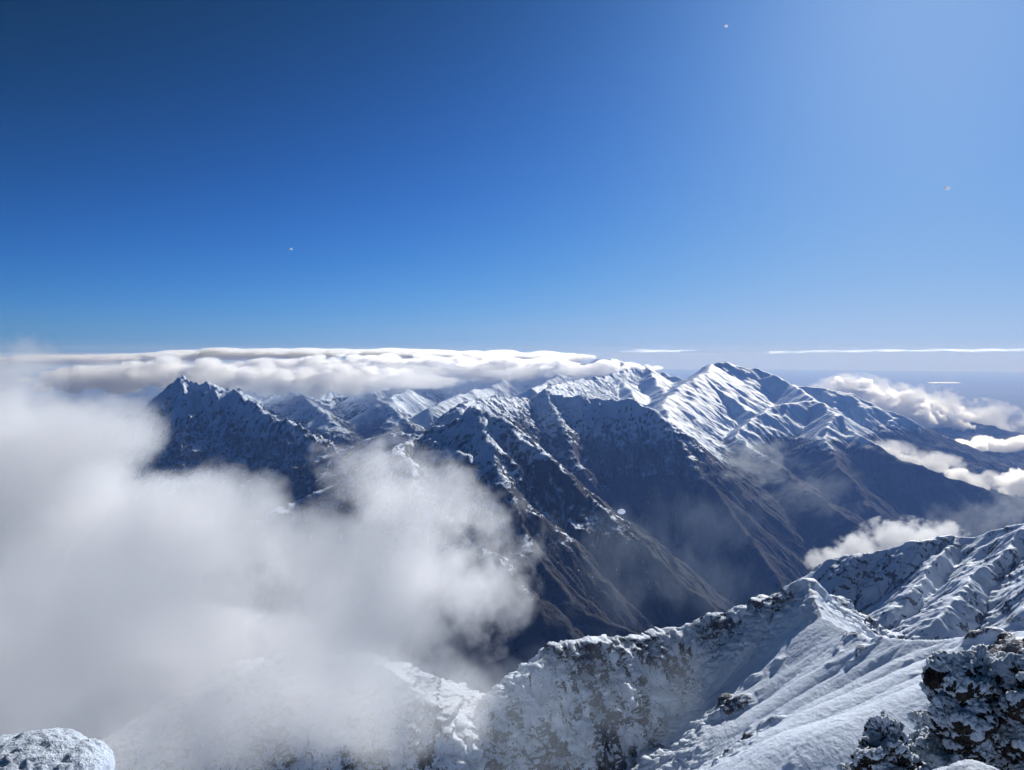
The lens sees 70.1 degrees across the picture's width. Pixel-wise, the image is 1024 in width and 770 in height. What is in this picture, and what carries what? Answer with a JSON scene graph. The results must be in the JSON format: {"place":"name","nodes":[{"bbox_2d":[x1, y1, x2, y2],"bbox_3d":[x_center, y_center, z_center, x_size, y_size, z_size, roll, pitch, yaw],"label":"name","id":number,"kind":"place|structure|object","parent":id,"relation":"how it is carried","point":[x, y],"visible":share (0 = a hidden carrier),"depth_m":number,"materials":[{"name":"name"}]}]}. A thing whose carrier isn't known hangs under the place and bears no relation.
{"place":"outdoors","nodes":[
{"label":"outdoors","id":0,"kind":"place"},
{"bbox_2d":[0,375,340,685],"bbox_3d":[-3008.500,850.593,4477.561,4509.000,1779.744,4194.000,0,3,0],"label":"mountain","id":1,"kind":"structure","parent":0,"point":[121,509],"depth_m":4236.65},
{"bbox_2d":[0,381,454,488],"bbox_3d":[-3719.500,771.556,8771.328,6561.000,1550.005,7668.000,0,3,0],"label":"mountain","id":2,"kind":"structure","parent":0,"point":[326,412],"depth_m":7957.68,"materials":[{"name":"snow"}]},
{"bbox_2d":[100,651,530,769],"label":"snowfield","id":3,"kind":"structure","parent":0,"point":[319,710],"depth_m":615.48,"materials":[{"name":"white snow"}]},
{"bbox_2d":[0,394,736,739],"bbox_3d":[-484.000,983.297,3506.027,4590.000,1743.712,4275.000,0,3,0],"label":"mountain","id":4,"kind":"structure","parent":0,"point":[482,544],"depth_m":2731.89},
{"bbox_2d":[0,369,1023,465],"bbox_3d":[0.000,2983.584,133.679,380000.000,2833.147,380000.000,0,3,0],"label":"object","id":5,"kind":"structure","parent":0,"point":[41,411],"depth_m":32965.17,"materials":[{"name":"white"}]},
{"bbox_2d":[0,0,1023,371],"label":"sky","id":6,"kind":"structure","parent":0,"point":[449,184],"materials":[{"name":"blue"}]},
{"bbox_2d":[617,509,624,513],"bbox_3d":[0.333,0.385,2.219,0.025,0.016,0.012,0,3,0],"label":"snowflake","id":7,"kind":"object","parent":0,"point":[621,511],"visible":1,"depth_m":2.22,"materials":[{"name":"white glass"}]},
{"bbox_2d":[530,366,818,605],"bbox_3d":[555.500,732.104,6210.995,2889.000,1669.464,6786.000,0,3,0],"label":"mountain","id":8,"kind":"structure","parent":0,"point":[715,523],"depth_m":4579.91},
{"bbox_2d":[347,359,1023,501],"bbox_3d":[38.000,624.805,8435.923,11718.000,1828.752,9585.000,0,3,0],"label":"mountain range","id":9,"kind":"structure","parent":0,"point":[709,407],"depth_m":7950.41,"materials":[{"name":"white snow"}]},
{"bbox_2d":[467,578,1023,769],"bbox_3d":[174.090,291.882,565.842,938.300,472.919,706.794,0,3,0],"label":"mountain ridge","id":10,"kind":"structure","parent":0,"point":[806,674],"depth_m":602.49,"materials":[{"name":"white snow"}]},
{"bbox_2d":[724,385,1023,563],"bbox_3d":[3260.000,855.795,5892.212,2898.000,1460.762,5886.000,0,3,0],"label":"mountain","id":11,"kind":"structure","parent":0,"point":[834,483],"depth_m":5592.04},
{"bbox_2d":[796,524,1023,639],"bbox_3d":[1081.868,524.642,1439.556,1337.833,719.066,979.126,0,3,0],"label":"mountain ridge","id":12,"kind":"structure","parent":0,"point":[943,587],"depth_m":1279.36,"materials":[{"name":"white snow"}]},
{"bbox_2d":[927,422,1023,467],"bbox_3d":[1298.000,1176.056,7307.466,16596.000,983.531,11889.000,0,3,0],"label":"hill","id":13,"kind":"structure","parent":0,"point":[1002,444],"depth_m":9898.61,"materials":[{"name":"white"}]},
{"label":"summit snow","id":14,"kind":"structure","parent":0,"visible":0},
{"bbox_2d":[0,727,115,769],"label":"snow mound","id":15,"kind":"object","parent":14,"relation":"on","point":[57,748],"visible":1,"depth_m":6.10,"materials":[{"name":"white snow"}]},
{"bbox_2d":[837,710,930,769],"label":"rock","id":16,"kind":"object","parent":14,"relation":"on","point":[883,741],"visible":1,"depth_m":8.60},
{"bbox_2d":[907,709,928,729],"bbox_3d":[6.632,5.013,10.405,1.826,1.798,0.953,-1,3,-17],"label":"rock","id":17,"kind":"object","parent":14,"relation":"on","point":[918,718],"visible":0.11,"depth_m":10.38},
{"bbox_2d":[906,730,953,769],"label":"rock","id":18,"kind":"object","parent":14,"relation":"on","point":[928,748],"visible":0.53,"depth_m":9.23,"materials":[{"name":"grey stone"}]},
{"bbox_2d":[933,759,998,769],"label":"snow mound","id":19,"kind":"object","parent":14,"relation":"on","point":[969,764],"visible":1,"depth_m":6.45,"materials":[{"name":"white snow"}]},
{"bbox_2d":[919,644,1013,769],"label":"rock","id":20,"kind":"object","parent":14,"relation":"on","point":[960,689],"visible":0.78,"depth_m":9.22,"materials":[{"name":"grey stone"}]},
{"bbox_2d":[989,652,1023,769],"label":"rock","id":21,"kind":"object","parent":14,"relation":"on","point":[1007,708],"visible":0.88,"depth_m":9.03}
]}

